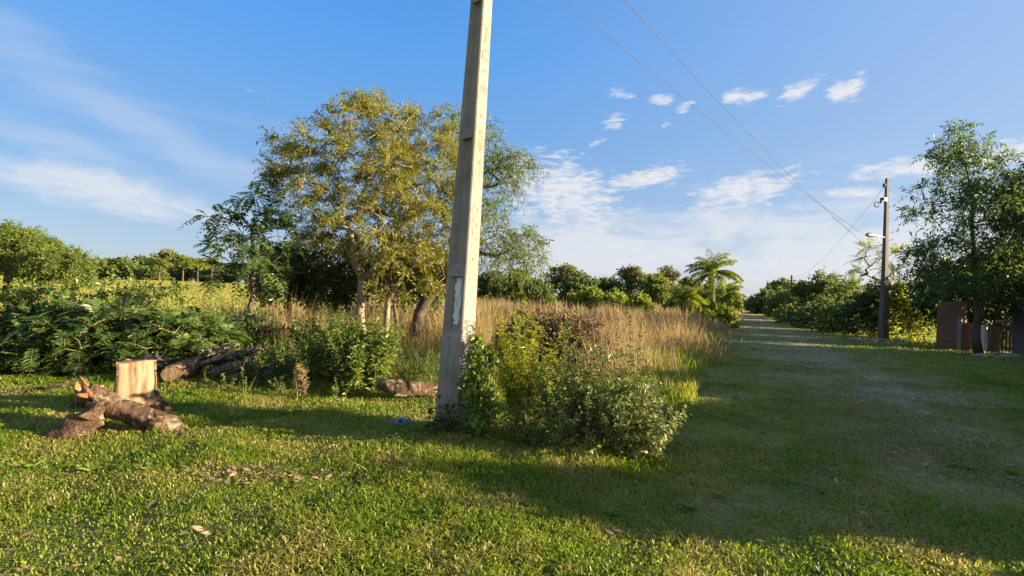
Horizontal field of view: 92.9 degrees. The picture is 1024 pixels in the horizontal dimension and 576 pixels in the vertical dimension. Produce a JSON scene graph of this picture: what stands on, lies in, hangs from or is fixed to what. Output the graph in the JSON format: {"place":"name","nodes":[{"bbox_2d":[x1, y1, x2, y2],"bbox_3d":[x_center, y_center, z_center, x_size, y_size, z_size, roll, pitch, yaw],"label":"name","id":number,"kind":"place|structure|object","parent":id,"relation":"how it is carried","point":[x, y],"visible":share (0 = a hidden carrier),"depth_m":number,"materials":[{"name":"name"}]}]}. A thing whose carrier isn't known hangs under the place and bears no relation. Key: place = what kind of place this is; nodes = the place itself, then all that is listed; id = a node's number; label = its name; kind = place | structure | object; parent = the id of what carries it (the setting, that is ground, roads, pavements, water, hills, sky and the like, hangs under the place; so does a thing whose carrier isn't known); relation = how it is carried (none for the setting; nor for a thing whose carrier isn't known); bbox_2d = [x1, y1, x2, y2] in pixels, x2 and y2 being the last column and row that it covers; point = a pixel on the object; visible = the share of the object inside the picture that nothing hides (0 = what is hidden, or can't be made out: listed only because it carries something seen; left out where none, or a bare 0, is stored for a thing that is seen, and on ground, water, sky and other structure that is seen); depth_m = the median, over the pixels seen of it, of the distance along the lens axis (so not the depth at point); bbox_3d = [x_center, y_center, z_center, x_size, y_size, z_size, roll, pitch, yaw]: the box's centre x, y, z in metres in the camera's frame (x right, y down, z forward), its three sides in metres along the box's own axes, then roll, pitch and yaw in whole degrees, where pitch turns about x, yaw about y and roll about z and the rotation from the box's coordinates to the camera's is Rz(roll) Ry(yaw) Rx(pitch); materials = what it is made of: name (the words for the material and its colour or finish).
{"place":"outdoors","nodes":[
{"label":"outdoors","id":0,"kind":"place"},
{"bbox_2d":[0,275,556,339],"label":"meadow grass","id":1,"kind":"structure","parent":0,"point":[200,300],"depth_m":40.28,"materials":[{"name":"plant"}]},
{"bbox_2d":[38,320,726,401],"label":"rough green grass","id":2,"kind":"structure","parent":0,"point":[676,386],"depth_m":8.63,"materials":[{"name":"plant"}]},
{"bbox_2d":[55,277,748,391],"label":"tall dry grass","id":3,"kind":"structure","parent":0,"point":[616,324],"depth_m":14.97,"materials":[{"name":"beige plant"}]},
{"bbox_2d":[0,277,1023,575],"bbox_3d":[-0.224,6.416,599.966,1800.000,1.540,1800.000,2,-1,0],"label":"ground","id":4,"kind":"structure","parent":0,"point":[878,377],"depth_m":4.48,"materials":[{"name":"green plant"}]},
{"bbox_2d":[0,277,76,339],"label":"field edge shrub","id":5,"kind":"object","parent":4,"relation":"on","point":[27,295],"visible":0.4,"depth_m":10.34,"materials":[{"name":"green plant"}]},
{"bbox_2d":[0,218,83,288],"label":"tree","id":6,"kind":"object","parent":4,"relation":"on","point":[17,240],"visible":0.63,"depth_m":39.09,"materials":[{"name":"green plant"}]},
{"bbox_2d":[0,302,87,370],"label":"hedge shrub","id":7,"kind":"object","parent":4,"relation":"on","point":[5,322],"visible":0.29,"depth_m":8.26,"materials":[{"name":"green plant"}]},
{"bbox_2d":[0,244,100,291],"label":"tree","id":8,"kind":"object","parent":4,"relation":"on","point":[37,264],"visible":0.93,"depth_m":37.06,"materials":[{"name":"green plant"}]},
{"bbox_2d":[0,290,125,377],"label":"hedge shrub","id":9,"kind":"object","parent":4,"relation":"on","point":[29,353],"visible":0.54,"depth_m":7.84,"materials":[{"name":"green plant"}]},
{"bbox_2d":[45,402,105,440],"bbox_3d":[-4.376,1.371,4.892,0.324,0.391,0.467,2,-1,38],"label":"root chunk","id":10,"kind":"object","parent":4,"relation":"on","point":[89,421],"visible":0.84,"depth_m":4.86,"materials":[{"name":"brown wood"}]},
{"bbox_2d":[48,268,149,344],"bbox_3d":[-8.617,0.504,10.184,2.038,1.808,1.528,2,-1,0],"label":"field edge shrub","id":11,"kind":"object","parent":4,"relation":"on","point":[104,298],"visible":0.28,"depth_m":10.11,"materials":[{"name":"green plant"}]},
{"bbox_2d":[30,288,174,377],"bbox_3d":[-6.771,0.879,8.384,1.751,1.778,2.194,2,-1,0],"label":"hedge shrub","id":12,"kind":"object","parent":4,"relation":"on","point":[105,316],"visible":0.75,"depth_m":7.98,"materials":[{"name":"green plant"}]},
{"bbox_2d":[92,255,145,278],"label":"tree","id":13,"kind":"object","parent":4,"relation":"on","point":[121,267],"visible":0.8,"depth_m":90.60,"materials":[{"name":"green plant"}]},
{"bbox_2d":[72,376,187,432],"bbox_3d":[-4.055,1.246,5.136,1.199,0.604,0.329,2,-1,0],"label":"rotten log","id":14,"kind":"object","parent":4,"relation":"on","point":[132,413],"visible":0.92,"depth_m":5.09,"materials":[{"name":"brown wood"}]},
{"bbox_2d":[112,358,173,419],"bbox_3d":[-4.348,1.201,5.782,0.646,0.714,0.291,2,-1,-38],"label":"tree stump","id":15,"kind":"object","parent":4,"relation":"on","point":[135,380],"visible":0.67,"depth_m":5.64,"materials":[{"name":"beige wood"}]},
{"bbox_2d":[131,265,171,280],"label":"tree","id":16,"kind":"object","parent":4,"relation":"on","point":[147,272],"visible":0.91,"depth_m":86.66,"materials":[{"name":"green plant"}]},
{"bbox_2d":[113,274,194,350],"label":"field edge shrub","id":17,"kind":"object","parent":4,"relation":"on","point":[153,293],"visible":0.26,"depth_m":10.51,"materials":[{"name":"green plant"}]},
{"bbox_2d":[87,306,225,371],"bbox_3d":[-6.190,0.947,8.699,1.738,1.274,2.222,2,-1,0],"label":"hedge shrub","id":18,"kind":"object","parent":4,"relation":"on","point":[175,321],"visible":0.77,"depth_m":8.29,"materials":[{"name":"green plant"}]},
{"bbox_2d":[141,354,173,370],"bbox_3d":[-5.661,1.199,7.736,0.432,0.295,0.258,2,-1,-17],"label":"pile log","id":19,"kind":"object","parent":4,"relation":"on","point":[162,361],"visible":0.47,"depth_m":7.70,"materials":[{"name":"brown wood"}]},
{"bbox_2d":[149,248,179,280],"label":"tree","id":20,"kind":"object","parent":4,"relation":"on","point":[167,253],"visible":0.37,"depth_m":103.69,"materials":[{"name":"green plant"}]},
{"bbox_2d":[166,254,195,280],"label":"tree","id":21,"kind":"object","parent":4,"relation":"on","point":[177,274],"visible":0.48,"depth_m":98.48,"materials":[{"name":"green plant"}]},
{"bbox_2d":[160,358,202,382],"bbox_3d":[-5.167,1.293,7.646,0.288,0.326,1.016,2,-1,-14],"label":"sawn log","id":22,"kind":"object","parent":4,"relation":"on","point":[183,369],"visible":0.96,"depth_m":7.38,"materials":[{"name":"brown wood"}]},
{"bbox_2d":[199,349,248,368],"bbox_3d":[-4.808,1.180,8.088,0.784,0.345,0.128,2,-1,-15],"label":"stacked log","id":23,"kind":"object","parent":22,"relation":"on","point":[207,362],"visible":0.74,"depth_m":8.04,"materials":[{"name":"brown wood"}]},
{"bbox_2d":[158,311,257,368],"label":"hedge shrub","id":24,"kind":"object","parent":4,"relation":"on","point":[217,335],"visible":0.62,"depth_m":8.81,"materials":[{"name":"plant"}]},
{"bbox_2d":[199,265,237,282],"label":"tree","id":25,"kind":"object","parent":4,"relation":"on","point":[219,270],"visible":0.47,"depth_m":90.57,"materials":[{"name":"green plant"}]},
{"bbox_2d":[202,368,246,388],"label":"pile weed","id":26,"kind":"object","parent":4,"relation":"on","point":[223,380],"visible":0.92,"depth_m":7.20,"materials":[{"name":"green plant"}]},
{"bbox_2d":[211,358,257,378],"bbox_3d":[-4.500,1.310,7.893,0.664,0.355,0.217,2,-1,-20],"label":"stacked log","id":27,"kind":"object","parent":4,"relation":"on","point":[221,369],"visible":0.56,"depth_m":7.80,"materials":[{"name":"brown wood"}]},
{"bbox_2d":[178,177,312,319],"bbox_3d":[-6.266,-0.560,11.497,2.312,4.077,2.629,2,-1,30],"label":"slender tree","id":28,"kind":"object","parent":4,"relation":"on","point":[257,264],"visible":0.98,"depth_m":11.43,"materials":[{"name":"green plant"}]},
{"bbox_2d":[218,314,285,354],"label":"leafy shrub","id":29,"kind":"object","parent":4,"relation":"on","point":[261,339],"visible":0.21,"depth_m":10.50,"materials":[{"name":"green plant"}]},
{"bbox_2d":[213,292,292,357],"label":"leafy sapling","id":30,"kind":"object","parent":4,"relation":"on","point":[254,327],"visible":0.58,"depth_m":10.46,"materials":[{"name":"green plant"}]},
{"bbox_2d":[229,350,298,385],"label":"leafy shrub","id":31,"kind":"object","parent":4,"relation":"on","point":[255,368],"visible":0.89,"depth_m":7.49,"materials":[{"name":"green plant"}]},
{"bbox_2d":[235,237,322,328],"bbox_3d":[-7.147,-0.084,15.437,2.540,3.119,2.386,2,-1,0],"label":"dark tree","id":32,"kind":"object","parent":4,"relation":"on","point":[258,290],"visible":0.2,"depth_m":15.00,"materials":[{"name":"green plant"}]},
{"bbox_2d":[258,334,320,378],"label":"leafy shrub","id":33,"kind":"object","parent":4,"relation":"on","point":[271,353],"visible":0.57,"depth_m":8.27,"materials":[{"name":"plant"}]},
{"bbox_2d":[289,363,309,398],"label":"dried weed","id":34,"kind":"object","parent":4,"relation":"on","point":[300,377],"visible":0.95,"depth_m":6.89,"materials":[{"name":"brown plant"}]},
{"bbox_2d":[293,324,348,384],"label":"leafy shrub","id":35,"kind":"object","parent":4,"relation":"on","point":[316,359],"visible":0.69,"depth_m":7.77,"materials":[{"name":"green plant"}]},
{"bbox_2d":[283,303,364,353],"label":"leafy shrub","id":36,"kind":"object","parent":4,"relation":"on","point":[296,322],"visible":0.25,"depth_m":10.38,"materials":[{"name":"green plant"}]},
{"bbox_2d":[268,228,380,323],"bbox_3d":[-5.716,-0.262,15.404,3.719,3.641,3.652,2,-1,-27],"label":"dark tree","id":37,"kind":"object","parent":4,"relation":"on","point":[339,275],"visible":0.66,"depth_m":14.54,"materials":[{"name":"green plant"}]},
{"bbox_2d":[330,377,363,398],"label":"pile weed","id":38,"kind":"object","parent":4,"relation":"on","point":[350,389],"visible":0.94,"depth_m":7.05,"materials":[{"name":"green plant"}]},
{"bbox_2d":[302,309,406,395],"bbox_3d":[-2.390,0.994,7.582,1.334,1.317,1.339,2,-1,-42],"label":"leafy shrub","id":39,"kind":"object","parent":4,"relation":"on","point":[370,367],"visible":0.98,"depth_m":7.39,"materials":[{"name":"green plant"}]},
{"bbox_2d":[250,84,487,333],"bbox_3d":[-3.643,-1.908,12.851,6.200,7.055,5.121,2,-1,0],"label":"yellow green tree","id":40,"kind":"object","parent":4,"relation":"on","point":[393,149],"visible":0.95,"depth_m":12.31,"materials":[{"name":"green plant"}]},
{"bbox_2d":[375,378,437,394],"bbox_3d":[-1.449,1.483,7.162,1.095,0.330,0.308,2,-1,-17],"label":"lying log","id":41,"kind":"object","parent":4,"relation":"on","point":[392,386],"visible":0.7,"depth_m":7.04,"materials":[{"name":"brown wood"}]},
{"bbox_2d":[366,235,448,316],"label":"dark tree","id":42,"kind":"object","parent":4,"relation":"on","point":[418,296],"visible":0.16,"depth_m":14.91,"materials":[{"name":"green plant"}]},
{"bbox_2d":[368,257,447,351],"bbox_3d":[-2.688,0.407,12.308,1.943,2.497,1.327,2,-1,-16],"label":"thin sapling","id":43,"kind":"object","parent":4,"relation":"on","point":[394,306],"visible":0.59,"depth_m":12.36,"materials":[{"name":"green plant"}]},
{"bbox_2d":[348,220,480,340],"bbox_3d":[-2.384,-0.046,12.256,3.225,3.362,2.596,2,-1,-27],"label":"leaning pale tree","id":44,"kind":"object","parent":4,"relation":"on","point":[385,257],"visible":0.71,"depth_m":12.05,"materials":[{"name":"green plant"}]},
{"bbox_2d":[394,346,439,383],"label":"leafy shrub","id":45,"kind":"object","parent":4,"relation":"on","point":[405,371],"visible":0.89,"depth_m":8.13,"materials":[{"name":"plant"}]},
{"bbox_2d":[418,388,467,434],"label":"weed","id":46,"kind":"object","parent":4,"relation":"on","point":[445,421],"visible":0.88,"depth_m":5.37,"materials":[{"name":"green plant"}]},
{"bbox_2d":[435,0,491,431],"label":"concrete pole","id":47,"kind":"object","parent":4,"relation":"on","point":[460,305],"visible":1,"depth_m":5.70,"materials":[{"name":"grey concrete"}]},
{"bbox_2d":[206,312,727,376],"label":"green meadow weeds","id":48,"kind":"object","parent":4,"relation":"on","point":[657,355],"visible":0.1,"depth_m":10.23,"materials":[{"name":"green plant"}]},
{"bbox_2d":[453,333,505,439],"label":"climbing vine","id":49,"kind":"object","parent":4,"relation":"on","point":[486,412],"visible":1,"depth_m":5.29,"materials":[{"name":"green plant"}]},
{"bbox_2d":[407,102,558,345],"bbox_3d":[-0.702,-1.800,13.954,4.029,7.108,2.840,2,-1,29],"label":"drooping tree","id":50,"kind":"object","parent":4,"relation":"on","point":[421,309],"visible":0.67,"depth_m":13.77,"materials":[{"name":"green plant"}]},
{"bbox_2d":[477,270,508,302],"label":"tree","id":51,"kind":"object","parent":4,"relation":"on","point":[482,287],"visible":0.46,"depth_m":56.90,"materials":[{"name":"green plant"}]},
{"bbox_2d":[0,384,1022,573],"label":"lawn twigs","id":52,"kind":"object","parent":4,"relation":"on","point":[557,488],"visible":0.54,"depth_m":3.96,"materials":[{"name":"wood"}]},
{"bbox_2d":[0,368,1023,575],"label":"fallen leaves","id":53,"kind":"object","parent":4,"relation":"on","point":[232,473],"depth_m":3.99,"materials":[{"name":"plant"}]},
{"bbox_2d":[0,312,1023,575],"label":"worn track grass","id":54,"kind":"structure","parent":4,"relation":"on","point":[934,448],"depth_m":5.56,"materials":[{"name":"green plant"}]},
{"bbox_2d":[0,373,1023,555],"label":"lawn rosettes","id":55,"kind":"object","parent":4,"relation":"on","point":[691,506],"visible":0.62,"depth_m":4.45,"materials":[{"name":"green plant"}]},
{"bbox_2d":[491,267,536,303],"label":"tree","id":56,"kind":"object","parent":4,"relation":"on","point":[515,292],"visible":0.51,"depth_m":51.33,"materials":[{"name":"green plant"}]},
{"bbox_2d":[483,292,565,431],"bbox_3d":[0.131,0.860,5.710,1.045,1.635,0.763,2,-1,-31],"label":"yellow weed","id":57,"kind":"object","parent":4,"relation":"on","point":[516,386],"visible":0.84,"depth_m":5.57,"materials":[{"name":"green plant"}]},
{"bbox_2d":[499,389,569,449],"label":"broad weed","id":58,"kind":"object","parent":4,"relation":"on","point":[535,439],"visible":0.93,"depth_m":5.04,"materials":[{"name":"green plant"}]},
{"bbox_2d":[521,276,556,308],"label":"tree","id":59,"kind":"object","parent":4,"relation":"on","point":[546,291],"visible":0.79,"depth_m":45.14,"materials":[{"name":"green plant"}]},
{"bbox_2d":[510,332,595,440],"bbox_3d":[0.458,1.095,5.301,0.809,1.268,0.930,2,-1,-17],"label":"leggy shrub","id":60,"kind":"object","parent":4,"relation":"on","point":[544,395],"visible":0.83,"depth_m":5.15,"materials":[{"name":"green plant"}]},
{"bbox_2d":[481,301,628,378],"bbox_3d":[0.850,1.336,10.229,3.487,2.099,2.749,2,-1,13],"label":"brush heap","id":61,"kind":"object","parent":4,"relation":"on","point":[551,328],"visible":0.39,"depth_m":9.74,"materials":[{"name":"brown plant"}]},
{"bbox_2d":[541,262,581,302],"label":"tree","id":62,"kind":"object","parent":4,"relation":"on","point":[556,282],"visible":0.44,"depth_m":59.59,"materials":[{"name":"green plant"}]},
{"bbox_2d":[551,308,583,426],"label":"spindly stem","id":63,"kind":"object","parent":4,"relation":"on","point":[564,356],"visible":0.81,"depth_m":5.54,"materials":[{"name":"green plant"}]},
{"bbox_2d":[550,429,604,458],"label":"straggly weed","id":64,"kind":"object","parent":4,"relation":"on","point":[597,447],"visible":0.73,"depth_m":4.74,"materials":[{"name":"green plant"}]},
{"bbox_2d":[559,269,603,303],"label":"tree","id":65,"kind":"object","parent":4,"relation":"on","point":[569,284],"visible":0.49,"depth_m":54.38,"materials":[{"name":"green plant"}]},
{"bbox_2d":[569,285,603,313],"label":"field bush","id":66,"kind":"object","parent":4,"relation":"on","point":[591,295],"visible":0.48,"depth_m":39.57,"materials":[{"name":"green plant"}]},
{"bbox_2d":[543,339,660,448],"bbox_3d":[0.871,1.128,5.142,1.151,1.215,1.076,2,-1,0],"label":"wide shrub","id":67,"kind":"object","parent":4,"relation":"on","point":[586,416],"visible":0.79,"depth_m":5.03,"materials":[{"name":"green plant"}]},
{"bbox_2d":[589,274,625,292],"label":"tree","id":68,"kind":"object","parent":4,"relation":"on","point":[605,284],"visible":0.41,"depth_m":59.10,"materials":[{"name":"green plant"}]},
{"bbox_2d":[593,286,627,313],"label":"field bush","id":69,"kind":"object","parent":4,"relation":"on","point":[614,294],"visible":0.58,"depth_m":37.38,"materials":[{"name":"green plant"}]},
{"bbox_2d":[615,263,648,299],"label":"tree","id":70,"kind":"object","parent":4,"relation":"on","point":[633,276],"visible":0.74,"depth_m":61.17,"materials":[{"name":"green plant"}]},
{"bbox_2d":[609,311,666,433],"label":"upright shrub","id":71,"kind":"object","parent":4,"relation":"on","point":[634,375],"visible":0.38,"depth_m":5.29,"materials":[{"name":"green plant"}]},
{"bbox_2d":[621,290,656,316],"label":"field bush","id":72,"kind":"object","parent":4,"relation":"on","point":[639,300],"visible":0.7,"depth_m":35.65,"materials":[{"name":"green plant"}]},
{"bbox_2d":[595,382,697,460],"bbox_3d":[1.318,1.329,4.855,0.977,0.819,0.982,2,-1,-27],"label":"spreading shrub","id":73,"kind":"object","parent":4,"relation":"on","point":[647,428],"visible":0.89,"depth_m":4.74,"materials":[{"name":"green plant"}]},
{"bbox_2d":[636,271,672,306],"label":"tree","id":74,"kind":"object","parent":4,"relation":"on","point":[654,286],"visible":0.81,"depth_m":56.97,"materials":[{"name":"green plant"}]},
{"bbox_2d":[656,264,681,308],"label":"tree","id":75,"kind":"object","parent":4,"relation":"on","point":[667,271],"visible":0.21,"depth_m":63.37,"materials":[{"name":"green plant"}]},
{"bbox_2d":[661,281,706,316],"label":"palm tree","id":76,"kind":"object","parent":4,"relation":"on","point":[691,297],"visible":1,"depth_m":23.70,"materials":[{"name":"green plant"}]},
{"bbox_2d":[665,276,707,308],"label":"tree","id":77,"kind":"object","parent":4,"relation":"on","point":[683,281],"visible":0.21,"depth_m":54.53,"materials":[{"name":"green plant"}]},
{"bbox_2d":[688,286,718,318],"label":"palm tree","id":78,"kind":"object","parent":4,"relation":"on","point":[712,306],"visible":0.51,"depth_m":26.67,"materials":[{"name":"green plant"}]},
{"bbox_2d":[683,248,744,301],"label":"palm tree","id":79,"kind":"object","parent":4,"relation":"on","point":[710,268],"visible":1,"depth_m":29.75,"materials":[{"name":"green plant"}]},
{"bbox_2d":[708,303,740,328],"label":"field bush","id":80,"kind":"object","parent":4,"relation":"on","point":[729,315],"visible":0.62,"depth_m":27.41,"materials":[{"name":"green plant"}]},
{"bbox_2d":[715,282,746,307],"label":"tree","id":81,"kind":"object","parent":4,"relation":"on","point":[726,297],"visible":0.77,"depth_m":33.65,"materials":[{"name":"green plant"}]},
{"bbox_2d":[742,289,775,313],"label":"trackside tree","id":82,"kind":"object","parent":4,"relation":"on","point":[756,304],"visible":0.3,"depth_m":61.56,"materials":[{"name":"green plant"}]},
{"bbox_2d":[759,277,797,294],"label":"trackside tree","id":83,"kind":"object","parent":4,"relation":"on","point":[774,285],"visible":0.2,"depth_m":65.73,"materials":[{"name":"green plant"}]},
{"bbox_2d":[762,286,812,317],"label":"trackside tree","id":84,"kind":"object","parent":4,"relation":"on","point":[778,298],"visible":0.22,"depth_m":43.80,"materials":[{"name":"green plant"}]},
{"bbox_2d":[770,296,818,323],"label":"trackside tree","id":85,"kind":"object","parent":4,"relation":"on","point":[784,314],"visible":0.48,"depth_m":36.03,"materials":[{"name":"green plant"}]},
{"bbox_2d":[788,294,854,328],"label":"trackside tree","id":86,"kind":"object","parent":4,"relation":"on","point":[805,313],"visible":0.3,"depth_m":30.72,"materials":[{"name":"green plant"}]},
{"bbox_2d":[782,265,861,306],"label":"trackside tree","id":87,"kind":"object","parent":4,"relation":"on","point":[805,290],"visible":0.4,"depth_m":37.66,"materials":[{"name":"green plant"}]},
{"bbox_2d":[811,278,891,324],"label":"trackside tree","id":88,"kind":"object","parent":4,"relation":"on","point":[843,294],"visible":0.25,"depth_m":32.74,"materials":[{"name":"green plant"}]},
{"bbox_2d":[806,298,897,335],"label":"trackside tree","id":89,"kind":"object","parent":4,"relation":"on","point":[822,325],"visible":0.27,"depth_m":26.95,"materials":[{"name":"green plant"}]},
{"bbox_2d":[823,276,911,338],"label":"round shade bush","id":90,"kind":"object","parent":4,"relation":"on","point":[863,302],"visible":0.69,"depth_m":24.43,"materials":[{"name":"green plant"}]},
{"bbox_2d":[837,236,913,293],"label":"sparse tree","id":91,"kind":"object","parent":4,"relation":"on","point":[892,270],"visible":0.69,"depth_m":26.21,"materials":[{"name":"green plant"}]},
{"bbox_2d":[865,178,888,339],"bbox_3d":[16.226,-1.318,21.699,1.945,7.344,0.325,2,-1,-26],"label":"lamp pole","id":92,"kind":"object","parent":4,"relation":"on","point":[883,327],"visible":0.95,"depth_m":21.94,"materials":[{"name":"concrete"}]},
{"bbox_2d":[565,0,880,244],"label":"overhead wire","id":93,"kind":"object","parent":92,"relation":"attached to","point":[695,107],"visible":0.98,"depth_m":10.60,"materials":[{"name":"metal"}]},
{"bbox_2d":[624,0,879,255],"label":"overhead wire","id":94,"kind":"object","parent":92,"relation":"attached to","point":[727,111],"visible":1,"depth_m":10.46,"materials":[{"name":"metal"}]},
{"bbox_2d":[864,278,936,341],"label":"yellow lit bush","id":95,"kind":"object","parent":4,"relation":"on","point":[911,327],"visible":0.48,"depth_m":23.15,"materials":[{"name":"plant"}]},
{"bbox_2d":[936,301,972,350],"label":"brick wall","id":96,"kind":"structure","parent":4,"relation":"on","point":[946,331],"depth_m":19.12,"materials":[{"name":"brick"}]},
{"bbox_2d":[889,117,1023,353],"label":"tall tree","id":97,"kind":"object","parent":4,"relation":"on","point":[972,189],"visible":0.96,"depth_m":16.85,"materials":[{"name":"green plant"}]},
{"bbox_2d":[897,251,1020,345],"bbox_3d":[20.052,0.557,20.514,6.352,4.355,5.220,2,-1,33],"label":"dense shade tree","id":98,"kind":"object","parent":4,"relation":"on","point":[922,307],"visible":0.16,"depth_m":20.45,"materials":[{"name":"green plant"}]},
{"bbox_2d":[956,158,1023,330],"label":"edge tree","id":99,"kind":"object","parent":4,"relation":"on","point":[1019,224],"visible":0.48,"depth_m":16.72,"materials":[{"name":"green plant"}]},
{"bbox_2d":[987,326,999,351],"bbox_3d":[17.908,1.969,18.088,0.342,1.050,0.050,2,-1,36],"label":"board panel","id":100,"kind":"object","parent":4,"relation":"on","point":[993,339],"visible":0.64,"depth_m":18.07,"materials":[{"name":"brown wood"}]},
{"bbox_2d":[1011,279,1023,355],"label":"gate pillar","id":101,"kind":"structure","parent":4,"relation":"on","point":[1017,345],"depth_m":17.15,"materials":[{"name":"concrete"}]},
{"bbox_2d":[995,320,1011,351],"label":"yard gate","id":102,"kind":"structure","parent":101,"relation":"attached to","point":[1006,347],"depth_m":17.78,"materials":[{"name":"grey metal"}]},
{"bbox_2d":[0,0,1023,300],"label":"sky","id":103,"kind":"structure","parent":0,"point":[121,120],"materials":[{"name":"blue"}]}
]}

